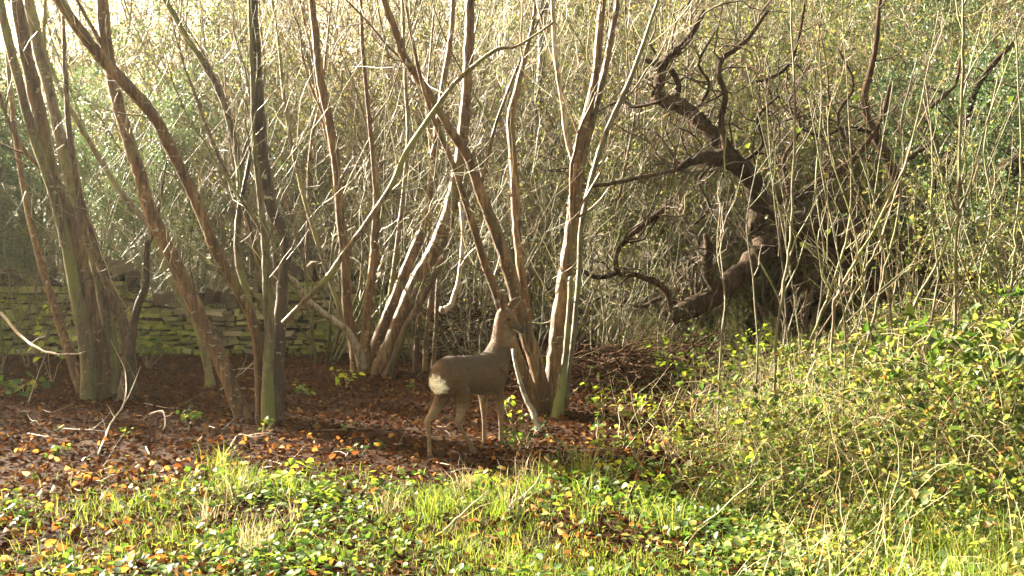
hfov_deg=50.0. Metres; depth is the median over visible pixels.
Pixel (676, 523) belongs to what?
grass tuft
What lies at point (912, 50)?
evergreen tree
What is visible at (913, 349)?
bramble bush
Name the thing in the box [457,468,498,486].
green plant
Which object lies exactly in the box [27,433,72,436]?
stick
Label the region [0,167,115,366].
bare shrub
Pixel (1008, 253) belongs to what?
sapling
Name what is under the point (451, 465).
stick
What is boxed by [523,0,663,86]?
bare shrub
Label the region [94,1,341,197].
bare shrub
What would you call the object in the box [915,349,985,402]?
green plant
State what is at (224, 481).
grass tuft
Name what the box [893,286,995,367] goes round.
leafy shrub
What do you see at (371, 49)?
bare shrub
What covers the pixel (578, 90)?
bare shrub
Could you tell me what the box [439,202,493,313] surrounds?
hanging branch
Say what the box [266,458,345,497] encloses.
green plant
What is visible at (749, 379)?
bramble bush
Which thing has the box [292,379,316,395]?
green plant
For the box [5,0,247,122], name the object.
bare shrub
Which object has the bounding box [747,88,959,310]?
bare shrub
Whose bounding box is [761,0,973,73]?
bare shrub
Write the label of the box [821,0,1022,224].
bare shrub
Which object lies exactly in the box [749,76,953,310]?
bare shrub
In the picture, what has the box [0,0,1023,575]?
ground
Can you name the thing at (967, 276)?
sapling
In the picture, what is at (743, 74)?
leafy shrub
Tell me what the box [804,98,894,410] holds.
sapling
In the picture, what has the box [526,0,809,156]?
bare shrub
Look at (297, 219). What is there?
evergreen tree
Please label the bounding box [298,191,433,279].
bare shrub
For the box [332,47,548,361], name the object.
hazel shrub
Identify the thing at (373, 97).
young tree
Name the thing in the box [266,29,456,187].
leafy shrub
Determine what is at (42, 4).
bare shrub
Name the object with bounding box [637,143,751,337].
hazel shrub
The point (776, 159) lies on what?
bare shrub
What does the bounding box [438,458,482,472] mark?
stick
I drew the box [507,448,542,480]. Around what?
grass tuft
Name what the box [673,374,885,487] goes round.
bramble bush
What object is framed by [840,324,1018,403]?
bramble bush
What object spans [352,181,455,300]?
bare shrub
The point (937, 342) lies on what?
bramble bush
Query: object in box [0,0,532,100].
sky
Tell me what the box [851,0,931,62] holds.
bare shrub
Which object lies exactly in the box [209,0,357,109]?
bare shrub
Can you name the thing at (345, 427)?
green plant
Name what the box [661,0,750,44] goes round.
evergreen tree
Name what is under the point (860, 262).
sapling
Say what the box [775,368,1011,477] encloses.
bramble bush
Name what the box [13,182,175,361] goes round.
bare shrub
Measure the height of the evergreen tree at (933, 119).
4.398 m
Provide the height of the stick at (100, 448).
0.561 m
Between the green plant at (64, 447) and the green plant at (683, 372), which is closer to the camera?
the green plant at (64, 447)
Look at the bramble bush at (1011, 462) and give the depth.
5.07 m
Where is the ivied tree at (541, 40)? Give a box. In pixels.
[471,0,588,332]
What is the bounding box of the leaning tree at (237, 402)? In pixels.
[49,0,253,421]
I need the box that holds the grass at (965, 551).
[0,403,1023,575]
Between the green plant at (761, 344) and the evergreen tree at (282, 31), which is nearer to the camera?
the green plant at (761, 344)
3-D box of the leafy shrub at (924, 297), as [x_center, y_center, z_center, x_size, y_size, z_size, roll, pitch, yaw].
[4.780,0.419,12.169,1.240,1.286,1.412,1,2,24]
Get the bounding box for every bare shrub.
[0,0,143,174]
[0,0,313,291]
[0,140,100,282]
[0,165,64,281]
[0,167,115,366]
[0,202,62,375]
[1,0,277,183]
[2,22,246,207]
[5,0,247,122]
[8,0,201,193]
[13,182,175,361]
[36,0,169,181]
[42,0,192,152]
[47,0,234,158]
[50,0,300,228]
[56,0,295,193]
[60,0,283,271]
[68,1,262,210]
[71,0,303,170]
[78,0,242,125]
[86,0,386,260]
[91,201,189,305]
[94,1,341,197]
[112,0,265,109]
[119,0,285,253]
[119,60,361,246]
[122,238,216,306]
[126,0,317,98]
[134,225,191,302]
[134,243,215,306]
[138,0,368,243]
[144,0,347,156]
[151,233,236,307]
[158,178,268,308]
[159,0,341,154]
[165,0,375,124]
[174,0,378,232]
[176,177,300,290]
[192,0,385,204]
[195,232,253,308]
[207,255,278,308]
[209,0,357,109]
[210,0,428,136]
[225,1,526,121]
[232,0,421,261]
[232,0,535,275]
[234,0,412,127]
[245,0,477,234]
[255,200,385,264]
[264,0,488,124]
[266,0,483,147]
[272,0,514,270]
[277,0,438,161]
[285,176,392,279]
[286,0,512,224]
[297,0,594,203]
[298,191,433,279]
[323,0,497,125]
[323,1,536,273]
[327,0,783,339]
[329,0,506,156]
[332,4,620,265]
[336,229,385,279]
[338,151,526,354]
[340,63,528,257]
[347,1,657,193]
[348,0,486,98]
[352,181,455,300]
[354,0,631,331]
[362,233,490,306]
[366,0,547,127]
[366,0,629,153]
[372,17,564,313]
[380,0,573,152]
[383,0,646,193]
[419,0,728,280]
[420,206,485,320]
[432,1,756,339]
[448,120,659,364]
[457,11,664,339]
[459,0,615,210]
[462,0,577,110]
[470,0,745,344]
[473,0,700,227]
[476,0,660,61]
[487,181,735,346]
[509,0,730,74]
[511,0,741,60]
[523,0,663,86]
[524,0,740,80]
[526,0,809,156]
[527,21,719,336]
[535,30,744,251]
[536,0,767,188]
[545,0,750,202]
[554,223,681,373]
[556,143,743,353]
[566,0,946,167]
[568,0,786,63]
[569,71,870,255]
[574,32,840,202]
[578,48,760,227]
[582,0,871,71]
[584,188,726,378]
[589,0,833,333]
[592,0,720,32]
[596,0,866,121]
[602,0,884,112]
[604,71,741,294]
[623,3,876,327]
[627,0,818,65]
[630,0,774,61]
[646,3,777,116]
[657,0,1007,195]
[683,0,1022,220]
[695,0,806,78]
[697,59,870,190]
[705,89,1023,344]
[714,2,954,262]
[724,0,1023,208]
[726,133,922,313]
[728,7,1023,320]
[738,0,1023,177]
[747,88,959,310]
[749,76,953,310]
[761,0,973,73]
[794,1,860,47]
[816,2,1023,310]
[819,0,1023,64]
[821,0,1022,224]
[828,0,1023,158]
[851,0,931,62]
[851,0,1023,60]
[855,44,1023,288]
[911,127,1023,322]
[916,215,1023,318]
[917,0,1023,124]
[943,0,1023,155]
[947,0,1023,50]
[955,0,1023,48]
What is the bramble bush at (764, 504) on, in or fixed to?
on the ground at (288, 454)
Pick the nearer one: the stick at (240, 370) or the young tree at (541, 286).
the stick at (240, 370)
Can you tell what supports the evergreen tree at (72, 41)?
on the ground at (288, 454)
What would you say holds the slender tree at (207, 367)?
on the ground at (288, 454)
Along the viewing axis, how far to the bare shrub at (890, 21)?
19.57 m
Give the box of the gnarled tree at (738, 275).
[498,0,1023,351]
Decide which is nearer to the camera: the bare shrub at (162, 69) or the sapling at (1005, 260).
the sapling at (1005, 260)
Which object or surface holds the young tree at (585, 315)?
on the ground at (288, 454)
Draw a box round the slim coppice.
[393,0,534,372]
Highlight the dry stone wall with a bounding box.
[0,256,490,356]
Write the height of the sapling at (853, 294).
2.957 m
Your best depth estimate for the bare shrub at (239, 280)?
19.83 m
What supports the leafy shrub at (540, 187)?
on the ground at (288, 454)
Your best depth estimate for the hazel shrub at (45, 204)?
19.26 m
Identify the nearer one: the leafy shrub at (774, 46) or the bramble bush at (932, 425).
the bramble bush at (932, 425)
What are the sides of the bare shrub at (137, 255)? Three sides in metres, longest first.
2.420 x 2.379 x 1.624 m
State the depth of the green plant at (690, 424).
8.16 m
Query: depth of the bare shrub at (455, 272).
19.32 m
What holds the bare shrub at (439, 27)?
on the ground at (288, 454)
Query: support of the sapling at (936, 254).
on the ground at (288, 454)
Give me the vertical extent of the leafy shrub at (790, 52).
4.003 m
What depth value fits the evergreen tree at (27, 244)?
16.25 m
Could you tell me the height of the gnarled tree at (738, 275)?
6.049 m
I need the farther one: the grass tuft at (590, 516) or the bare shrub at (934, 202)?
the bare shrub at (934, 202)
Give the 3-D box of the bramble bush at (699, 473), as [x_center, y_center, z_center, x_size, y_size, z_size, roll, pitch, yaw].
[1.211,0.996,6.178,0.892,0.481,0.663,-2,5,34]
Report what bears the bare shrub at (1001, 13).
on the ground at (288, 454)
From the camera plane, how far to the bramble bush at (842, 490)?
5.65 m
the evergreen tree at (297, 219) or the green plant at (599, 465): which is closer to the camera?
the green plant at (599, 465)
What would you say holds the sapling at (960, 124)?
on the ground at (288, 454)
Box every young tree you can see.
[96,0,527,286]
[122,0,506,280]
[141,0,481,308]
[243,0,530,271]
[271,12,649,294]
[314,1,588,302]
[320,0,737,316]
[331,0,699,348]
[419,44,673,341]
[495,1,804,324]
[549,0,934,341]
[593,0,892,345]
[604,7,920,348]
[646,13,959,346]
[697,0,1005,338]
[747,1,1023,312]
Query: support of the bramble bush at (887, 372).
on the ground at (288, 454)
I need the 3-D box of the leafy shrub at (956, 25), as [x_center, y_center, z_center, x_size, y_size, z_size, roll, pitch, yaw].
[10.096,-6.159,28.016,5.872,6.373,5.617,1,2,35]
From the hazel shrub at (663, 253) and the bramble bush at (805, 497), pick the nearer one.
the bramble bush at (805, 497)
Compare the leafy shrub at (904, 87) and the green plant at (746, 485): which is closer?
the green plant at (746, 485)
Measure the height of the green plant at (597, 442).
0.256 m
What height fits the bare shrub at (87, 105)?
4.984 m
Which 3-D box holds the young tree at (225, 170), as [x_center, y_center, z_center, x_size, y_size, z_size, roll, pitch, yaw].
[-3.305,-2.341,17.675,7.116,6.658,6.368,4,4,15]
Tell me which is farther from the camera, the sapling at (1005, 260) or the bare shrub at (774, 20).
the bare shrub at (774, 20)
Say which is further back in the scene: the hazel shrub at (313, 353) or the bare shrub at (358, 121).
the bare shrub at (358, 121)
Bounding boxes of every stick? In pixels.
[0,311,88,355]
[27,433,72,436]
[28,354,51,401]
[63,414,111,431]
[67,460,110,472]
[97,339,126,455]
[111,358,140,423]
[149,410,173,429]
[220,356,253,389]
[230,430,274,446]
[262,449,301,468]
[282,424,346,430]
[436,458,465,465]
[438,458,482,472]
[440,473,492,533]
[502,470,542,519]
[682,338,772,395]
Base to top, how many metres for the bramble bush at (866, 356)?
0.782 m
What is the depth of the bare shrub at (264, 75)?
21.02 m
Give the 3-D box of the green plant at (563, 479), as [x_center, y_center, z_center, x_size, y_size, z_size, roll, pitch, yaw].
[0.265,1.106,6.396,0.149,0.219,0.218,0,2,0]
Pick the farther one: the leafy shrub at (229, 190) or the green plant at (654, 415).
the leafy shrub at (229, 190)
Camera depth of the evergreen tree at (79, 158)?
17.59 m
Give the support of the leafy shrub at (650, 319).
on the ground at (288, 454)
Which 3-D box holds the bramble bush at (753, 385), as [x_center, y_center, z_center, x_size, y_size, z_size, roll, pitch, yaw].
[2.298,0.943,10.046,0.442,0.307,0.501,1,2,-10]
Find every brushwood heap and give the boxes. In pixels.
[413,275,520,364]
[542,289,752,390]
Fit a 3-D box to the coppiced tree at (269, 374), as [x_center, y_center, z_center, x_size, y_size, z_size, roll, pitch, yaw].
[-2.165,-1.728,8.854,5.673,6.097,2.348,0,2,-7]
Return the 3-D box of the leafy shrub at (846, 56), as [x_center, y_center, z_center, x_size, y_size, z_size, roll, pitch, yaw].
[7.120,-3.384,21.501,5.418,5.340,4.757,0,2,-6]
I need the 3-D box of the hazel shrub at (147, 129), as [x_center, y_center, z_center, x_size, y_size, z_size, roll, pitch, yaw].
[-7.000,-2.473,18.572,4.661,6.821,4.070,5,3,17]
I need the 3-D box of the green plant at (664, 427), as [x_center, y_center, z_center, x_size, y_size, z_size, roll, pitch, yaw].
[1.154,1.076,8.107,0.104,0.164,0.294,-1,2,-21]
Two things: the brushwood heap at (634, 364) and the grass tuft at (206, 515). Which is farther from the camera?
the brushwood heap at (634, 364)
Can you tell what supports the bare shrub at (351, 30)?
on the ground at (288, 454)
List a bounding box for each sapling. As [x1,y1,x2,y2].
[705,159,777,444]
[717,52,808,382]
[723,110,791,427]
[746,64,813,376]
[750,20,805,390]
[755,170,922,463]
[768,0,845,392]
[783,1,838,366]
[790,177,914,364]
[794,2,878,413]
[800,21,911,383]
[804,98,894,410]
[807,58,949,363]
[815,114,926,414]
[820,74,945,373]
[829,0,961,408]
[841,82,893,346]
[850,92,937,354]
[872,198,929,343]
[889,34,973,360]
[893,96,983,321]
[902,13,1023,369]
[914,158,1023,386]
[922,164,983,324]
[926,0,1023,389]
[927,181,968,333]
[933,233,1023,316]
[935,80,1014,338]
[936,81,1023,315]
[970,32,1023,332]
[990,237,1023,316]
[993,244,1023,408]
[997,236,1018,304]
[998,267,1023,344]
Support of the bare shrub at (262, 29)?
on the ground at (288, 454)
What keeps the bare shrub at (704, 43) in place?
on the ground at (288, 454)
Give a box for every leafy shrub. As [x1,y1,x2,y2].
[61,21,244,222]
[104,86,251,273]
[153,0,385,166]
[155,0,517,273]
[158,178,304,287]
[176,117,325,264]
[197,38,515,278]
[210,78,391,206]
[228,0,505,221]
[240,68,378,231]
[252,110,516,276]
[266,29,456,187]
[290,87,441,279]
[351,0,638,192]
[446,40,570,200]
[480,129,654,249]
[481,0,667,159]
[496,0,708,174]
[499,124,772,344]
[517,79,745,312]
[518,93,685,293]
[519,53,785,345]
[520,43,815,346]
[520,71,848,350]
[522,3,735,179]
[543,0,898,324]
[544,11,818,270]
[546,1,948,307]
[547,0,664,143]
[550,43,903,336]
[562,3,729,144]
[563,44,780,194]
[567,68,773,321]
[574,46,846,251]
[583,45,733,124]
[586,0,861,199]
[608,71,917,324]
[619,0,858,89]
[620,1,797,122]
[627,307,701,352]
[640,0,859,167]
[655,92,901,338]
[665,25,849,193]
[666,4,1023,334]
[683,40,818,143]
[690,297,754,366]
[696,62,877,179]
[708,35,865,102]
[711,305,772,365]
[715,0,983,168]
[717,0,990,212]
[737,24,863,101]
[741,19,1023,314]
[760,310,814,366]
[769,0,939,146]
[776,118,983,341]
[776,154,1022,319]
[786,11,919,207]
[792,0,1020,96]
[800,320,853,358]
[805,0,1020,151]
[810,298,925,364]
[834,52,1023,300]
[834,298,890,345]
[836,80,1017,295]
[845,282,1023,358]
[854,0,1020,290]
[855,0,1009,84]
[860,187,966,322]
[869,103,1023,355]
[880,0,1023,120]
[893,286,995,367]
[896,269,998,331]
[899,154,1023,371]
[913,248,1023,317]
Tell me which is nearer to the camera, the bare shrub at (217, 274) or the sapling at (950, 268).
the sapling at (950, 268)
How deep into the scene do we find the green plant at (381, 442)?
7.94 m
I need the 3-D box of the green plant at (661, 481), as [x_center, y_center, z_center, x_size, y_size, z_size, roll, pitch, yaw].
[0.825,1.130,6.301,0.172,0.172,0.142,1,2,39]
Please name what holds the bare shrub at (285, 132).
on the ground at (288, 454)
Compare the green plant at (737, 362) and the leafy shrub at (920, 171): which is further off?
the leafy shrub at (920, 171)
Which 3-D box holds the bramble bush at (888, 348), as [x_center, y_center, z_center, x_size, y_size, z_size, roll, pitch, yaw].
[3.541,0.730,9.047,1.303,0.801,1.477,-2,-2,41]
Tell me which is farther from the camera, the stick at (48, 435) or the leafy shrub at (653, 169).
the leafy shrub at (653, 169)
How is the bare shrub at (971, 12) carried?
on the ground at (288, 454)
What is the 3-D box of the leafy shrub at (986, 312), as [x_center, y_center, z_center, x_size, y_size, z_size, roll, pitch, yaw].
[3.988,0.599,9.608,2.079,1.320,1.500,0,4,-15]
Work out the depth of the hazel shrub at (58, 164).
16.38 m
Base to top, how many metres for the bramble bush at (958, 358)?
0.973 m
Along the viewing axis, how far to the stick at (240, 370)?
10.63 m
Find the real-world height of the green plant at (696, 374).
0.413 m
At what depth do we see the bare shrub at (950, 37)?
19.07 m
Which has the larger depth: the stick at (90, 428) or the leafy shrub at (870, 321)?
the leafy shrub at (870, 321)
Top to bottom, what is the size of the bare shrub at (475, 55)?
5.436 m
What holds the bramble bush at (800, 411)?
on the ground at (288, 454)
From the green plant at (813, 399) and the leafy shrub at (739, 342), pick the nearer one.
the green plant at (813, 399)
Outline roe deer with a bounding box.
[424,293,524,460]
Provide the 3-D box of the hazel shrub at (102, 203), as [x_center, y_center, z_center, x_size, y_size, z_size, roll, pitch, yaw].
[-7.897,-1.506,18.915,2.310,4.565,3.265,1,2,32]
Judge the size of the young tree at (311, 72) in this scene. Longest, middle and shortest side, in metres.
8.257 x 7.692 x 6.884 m
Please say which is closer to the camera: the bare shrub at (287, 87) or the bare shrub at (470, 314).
the bare shrub at (470, 314)
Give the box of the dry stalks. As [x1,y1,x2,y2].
[609,281,1023,575]
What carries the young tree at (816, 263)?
on the ground at (288, 454)
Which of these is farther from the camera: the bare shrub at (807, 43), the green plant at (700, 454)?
the bare shrub at (807, 43)
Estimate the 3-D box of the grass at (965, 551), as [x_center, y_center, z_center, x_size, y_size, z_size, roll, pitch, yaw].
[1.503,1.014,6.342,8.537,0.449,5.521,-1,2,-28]
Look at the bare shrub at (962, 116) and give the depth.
18.06 m
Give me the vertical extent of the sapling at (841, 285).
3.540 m
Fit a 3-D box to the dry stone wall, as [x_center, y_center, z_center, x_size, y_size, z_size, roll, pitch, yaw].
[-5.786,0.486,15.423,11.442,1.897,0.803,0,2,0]
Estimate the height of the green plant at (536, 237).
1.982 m
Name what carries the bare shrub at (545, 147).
on the ground at (288, 454)
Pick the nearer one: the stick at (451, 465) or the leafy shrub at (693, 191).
the stick at (451, 465)
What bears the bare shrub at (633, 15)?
on the ground at (288, 454)
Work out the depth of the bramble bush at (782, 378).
8.52 m
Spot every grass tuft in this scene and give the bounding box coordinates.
[153,484,237,525]
[192,445,245,476]
[195,439,239,470]
[195,458,268,495]
[201,451,257,496]
[210,467,268,502]
[212,509,301,551]
[214,513,271,562]
[223,455,281,494]
[249,484,309,527]
[261,462,318,505]
[370,483,412,514]
[407,479,452,523]
[433,465,498,497]
[483,476,559,522]
[484,505,549,553]
[492,482,532,520]
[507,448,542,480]
[515,465,564,499]
[529,452,567,483]
[558,443,596,479]
[560,465,611,499]
[569,484,600,531]
[572,440,604,467]
[619,485,692,530]
[654,495,704,538]
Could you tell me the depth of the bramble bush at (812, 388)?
7.95 m
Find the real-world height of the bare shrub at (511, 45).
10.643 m
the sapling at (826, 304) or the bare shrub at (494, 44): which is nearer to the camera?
the sapling at (826, 304)
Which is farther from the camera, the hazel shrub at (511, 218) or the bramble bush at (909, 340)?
the hazel shrub at (511, 218)
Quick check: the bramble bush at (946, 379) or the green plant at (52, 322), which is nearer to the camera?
the bramble bush at (946, 379)
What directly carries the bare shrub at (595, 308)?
on the ground at (288, 454)
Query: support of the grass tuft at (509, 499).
on the ground at (288, 454)
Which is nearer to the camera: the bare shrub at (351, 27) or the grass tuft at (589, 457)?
the grass tuft at (589, 457)
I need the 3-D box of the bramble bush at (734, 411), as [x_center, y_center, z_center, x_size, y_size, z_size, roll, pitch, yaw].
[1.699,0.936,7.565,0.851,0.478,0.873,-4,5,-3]
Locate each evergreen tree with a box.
[0,0,141,179]
[0,20,105,284]
[0,40,98,257]
[0,46,115,265]
[0,58,166,270]
[0,102,101,285]
[0,111,108,280]
[25,140,179,264]
[53,99,228,304]
[72,0,249,264]
[80,0,276,158]
[133,80,282,269]
[207,1,320,119]
[264,123,345,278]
[320,0,457,91]
[436,0,524,74]
[490,0,613,100]
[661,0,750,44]
[728,0,811,28]
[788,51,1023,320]
[805,0,974,167]
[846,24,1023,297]
[858,0,1023,164]
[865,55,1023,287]
[903,27,1023,276]
[915,122,1023,320]
[942,41,1023,192]
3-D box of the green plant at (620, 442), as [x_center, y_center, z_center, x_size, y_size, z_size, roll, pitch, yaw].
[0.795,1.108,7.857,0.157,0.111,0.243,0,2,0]
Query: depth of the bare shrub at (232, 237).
20.12 m
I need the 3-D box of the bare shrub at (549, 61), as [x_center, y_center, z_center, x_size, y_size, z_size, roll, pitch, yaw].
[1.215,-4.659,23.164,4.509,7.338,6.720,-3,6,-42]
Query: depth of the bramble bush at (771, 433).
6.33 m
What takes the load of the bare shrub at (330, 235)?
on the ground at (288, 454)
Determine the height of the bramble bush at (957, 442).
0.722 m
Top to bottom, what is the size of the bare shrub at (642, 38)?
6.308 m
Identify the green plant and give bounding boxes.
[0,372,50,396]
[27,325,78,381]
[36,304,76,339]
[44,447,61,457]
[52,443,71,449]
[117,290,150,360]
[120,426,133,439]
[136,328,183,366]
[173,408,203,424]
[181,412,195,423]
[257,416,274,432]
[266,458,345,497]
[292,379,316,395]
[329,367,364,387]
[341,418,356,430]
[342,443,374,454]
[375,440,409,447]
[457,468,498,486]
[487,228,563,326]
[499,414,554,450]
[504,395,526,425]
[547,460,566,492]
[556,439,579,461]
[573,462,608,486]
[580,365,610,417]
[590,412,604,438]
[590,426,614,457]
[594,457,633,484]
[612,434,634,447]
[619,390,644,405]
[619,410,634,420]
[620,479,642,503]
[627,479,656,499]
[630,432,648,458]
[632,404,658,418]
[634,393,656,410]
[639,472,667,496]
[644,334,700,389]
[648,409,686,425]
[655,336,741,396]
[655,425,679,440]
[659,327,747,371]
[668,352,709,389]
[669,419,699,458]
[684,413,697,434]
[694,448,708,463]
[700,350,760,377]
[710,353,760,368]
[721,335,762,379]
[722,328,773,372]
[728,417,797,477]
[733,471,763,498]
[735,403,776,467]
[738,331,796,363]
[757,320,807,359]
[797,343,846,360]
[812,387,841,438]
[839,386,912,422]
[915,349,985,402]
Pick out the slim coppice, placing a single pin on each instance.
(425, 351)
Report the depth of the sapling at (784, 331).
9.46 m
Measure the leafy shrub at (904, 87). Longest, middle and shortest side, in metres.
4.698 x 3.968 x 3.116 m
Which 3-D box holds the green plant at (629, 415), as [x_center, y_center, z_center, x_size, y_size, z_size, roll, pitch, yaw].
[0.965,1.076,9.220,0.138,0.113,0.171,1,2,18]
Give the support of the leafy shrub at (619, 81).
on the ground at (288, 454)
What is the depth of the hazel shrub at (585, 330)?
16.23 m
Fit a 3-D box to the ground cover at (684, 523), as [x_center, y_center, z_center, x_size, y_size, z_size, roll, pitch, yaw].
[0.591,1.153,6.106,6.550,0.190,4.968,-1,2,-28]
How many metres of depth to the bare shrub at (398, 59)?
21.72 m
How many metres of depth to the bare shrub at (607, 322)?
12.19 m
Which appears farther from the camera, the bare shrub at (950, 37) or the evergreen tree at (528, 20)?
the evergreen tree at (528, 20)
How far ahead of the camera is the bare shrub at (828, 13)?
34.02 m
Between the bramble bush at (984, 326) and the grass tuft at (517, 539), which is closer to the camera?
the grass tuft at (517, 539)
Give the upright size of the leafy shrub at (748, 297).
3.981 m
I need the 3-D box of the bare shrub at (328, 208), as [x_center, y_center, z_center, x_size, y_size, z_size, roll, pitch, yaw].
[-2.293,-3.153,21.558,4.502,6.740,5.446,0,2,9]
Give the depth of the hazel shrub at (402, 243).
13.38 m
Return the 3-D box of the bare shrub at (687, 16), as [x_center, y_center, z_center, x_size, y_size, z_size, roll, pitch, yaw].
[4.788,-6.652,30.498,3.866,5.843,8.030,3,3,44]
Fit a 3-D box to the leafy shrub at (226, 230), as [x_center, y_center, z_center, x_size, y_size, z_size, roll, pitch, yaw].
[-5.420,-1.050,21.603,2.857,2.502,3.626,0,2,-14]
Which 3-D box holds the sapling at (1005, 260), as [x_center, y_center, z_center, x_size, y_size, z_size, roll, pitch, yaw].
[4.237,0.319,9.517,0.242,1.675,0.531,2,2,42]
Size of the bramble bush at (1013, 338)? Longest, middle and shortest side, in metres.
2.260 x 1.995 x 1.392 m
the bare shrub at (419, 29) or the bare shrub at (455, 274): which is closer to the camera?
the bare shrub at (455, 274)
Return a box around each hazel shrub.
[0,3,130,284]
[0,118,128,283]
[2,67,178,282]
[5,103,211,284]
[8,71,133,279]
[9,89,154,281]
[13,4,283,276]
[39,78,224,307]
[111,57,482,362]
[114,106,283,307]
[167,35,421,309]
[228,11,519,318]
[242,136,406,333]
[246,17,549,339]
[290,0,603,314]
[316,75,550,318]
[322,114,569,353]
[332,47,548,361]
[396,70,639,344]
[443,106,615,325]
[476,93,682,345]
[539,23,753,346]
[550,148,743,349]
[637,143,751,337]
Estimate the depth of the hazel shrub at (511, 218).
17.30 m
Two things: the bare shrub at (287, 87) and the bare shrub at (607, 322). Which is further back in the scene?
the bare shrub at (287, 87)
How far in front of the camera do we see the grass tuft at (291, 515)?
5.70 m
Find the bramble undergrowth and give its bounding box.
[592,267,1023,575]
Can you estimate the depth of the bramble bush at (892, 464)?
5.53 m
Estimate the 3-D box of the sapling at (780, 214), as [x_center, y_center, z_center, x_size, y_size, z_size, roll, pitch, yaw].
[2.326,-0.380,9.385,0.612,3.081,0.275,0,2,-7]
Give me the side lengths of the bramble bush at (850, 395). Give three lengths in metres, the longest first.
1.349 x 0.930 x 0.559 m
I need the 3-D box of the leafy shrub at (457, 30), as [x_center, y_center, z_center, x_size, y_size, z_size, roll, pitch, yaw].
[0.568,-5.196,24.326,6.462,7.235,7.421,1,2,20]
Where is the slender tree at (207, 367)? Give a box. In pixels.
[0,1,214,387]
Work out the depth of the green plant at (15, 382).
10.69 m
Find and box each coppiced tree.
[0,0,193,401]
[13,0,602,426]
[218,0,563,377]
[297,0,714,431]
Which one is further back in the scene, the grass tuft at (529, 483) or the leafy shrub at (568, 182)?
the leafy shrub at (568, 182)
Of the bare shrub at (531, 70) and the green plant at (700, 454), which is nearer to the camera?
the green plant at (700, 454)
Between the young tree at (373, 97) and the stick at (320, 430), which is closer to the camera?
the stick at (320, 430)
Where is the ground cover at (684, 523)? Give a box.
[0,408,804,575]
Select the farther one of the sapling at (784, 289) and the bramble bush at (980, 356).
the sapling at (784, 289)
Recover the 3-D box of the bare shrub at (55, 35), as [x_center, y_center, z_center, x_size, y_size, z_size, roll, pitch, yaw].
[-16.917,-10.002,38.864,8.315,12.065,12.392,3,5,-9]
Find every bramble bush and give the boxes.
[655,396,893,521]
[658,425,806,500]
[671,428,825,518]
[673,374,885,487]
[689,386,792,442]
[691,377,803,448]
[692,371,942,506]
[693,402,875,469]
[695,396,780,430]
[696,442,809,484]
[699,383,849,467]
[699,452,797,522]
[702,364,858,423]
[707,347,854,421]
[707,402,841,467]
[709,347,877,428]
[723,439,876,518]
[724,375,900,457]
[728,475,934,539]
[737,375,772,397]
[740,424,944,513]
[747,341,1023,482]
[749,342,847,388]
[762,360,851,406]
[764,386,930,452]
[766,339,907,397]
[767,378,1023,524]
[769,372,963,489]
[770,334,910,386]
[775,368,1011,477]
[777,365,901,456]
[780,410,1023,533]
[781,326,1015,456]
[782,356,882,422]
[786,433,939,512]
[795,339,960,401]
[798,328,1015,440]
[800,420,942,510]
[803,333,1023,475]
[813,311,1021,413]
[817,344,1023,481]
[819,348,962,403]
[821,298,994,349]
[822,357,1022,472]
[828,314,1023,424]
[835,329,988,364]
[837,310,946,361]
[838,314,997,362]
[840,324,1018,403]
[842,305,1021,364]
[849,306,904,337]
[850,295,1001,374]
[850,310,1022,447]
[851,285,1023,389]
[852,348,954,381]
[853,263,1023,346]
[854,327,1023,503]
[863,330,1020,409]
[868,316,1021,351]
[872,359,1023,514]
[875,311,986,340]
[875,312,1004,371]
[876,312,1023,441]
[876,336,1023,438]
[883,409,1023,477]
[884,299,975,324]
[886,424,1023,527]
[889,415,1023,551]
[890,283,1022,440]
[892,395,1002,449]
[905,343,1018,401]
[910,326,1004,379]
[954,331,1023,411]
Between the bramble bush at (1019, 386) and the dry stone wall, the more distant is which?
the dry stone wall
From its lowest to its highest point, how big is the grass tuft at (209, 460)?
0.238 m
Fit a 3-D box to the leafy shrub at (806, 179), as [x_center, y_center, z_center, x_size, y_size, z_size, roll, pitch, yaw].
[3.563,-1.681,18.185,5.274,5.221,4.604,1,2,16]
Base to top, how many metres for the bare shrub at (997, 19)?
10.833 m
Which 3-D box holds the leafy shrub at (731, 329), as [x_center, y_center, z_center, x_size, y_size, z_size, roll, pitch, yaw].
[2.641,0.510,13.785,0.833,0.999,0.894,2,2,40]
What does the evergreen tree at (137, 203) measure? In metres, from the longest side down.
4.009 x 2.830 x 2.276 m
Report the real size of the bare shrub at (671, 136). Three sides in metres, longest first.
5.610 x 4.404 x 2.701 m
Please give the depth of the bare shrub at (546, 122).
16.67 m
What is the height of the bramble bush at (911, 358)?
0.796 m
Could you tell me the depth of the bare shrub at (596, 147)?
17.90 m
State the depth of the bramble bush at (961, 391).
6.33 m
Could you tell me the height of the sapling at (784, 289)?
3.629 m
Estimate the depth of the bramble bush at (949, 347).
7.80 m
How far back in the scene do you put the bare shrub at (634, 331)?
12.14 m
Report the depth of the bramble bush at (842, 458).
5.97 m
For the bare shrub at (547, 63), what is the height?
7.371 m
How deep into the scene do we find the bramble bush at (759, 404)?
6.91 m
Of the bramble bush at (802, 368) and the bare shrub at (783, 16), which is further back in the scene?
the bare shrub at (783, 16)
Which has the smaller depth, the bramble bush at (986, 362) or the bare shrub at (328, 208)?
the bramble bush at (986, 362)
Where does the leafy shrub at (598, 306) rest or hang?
on the ground at (288, 454)

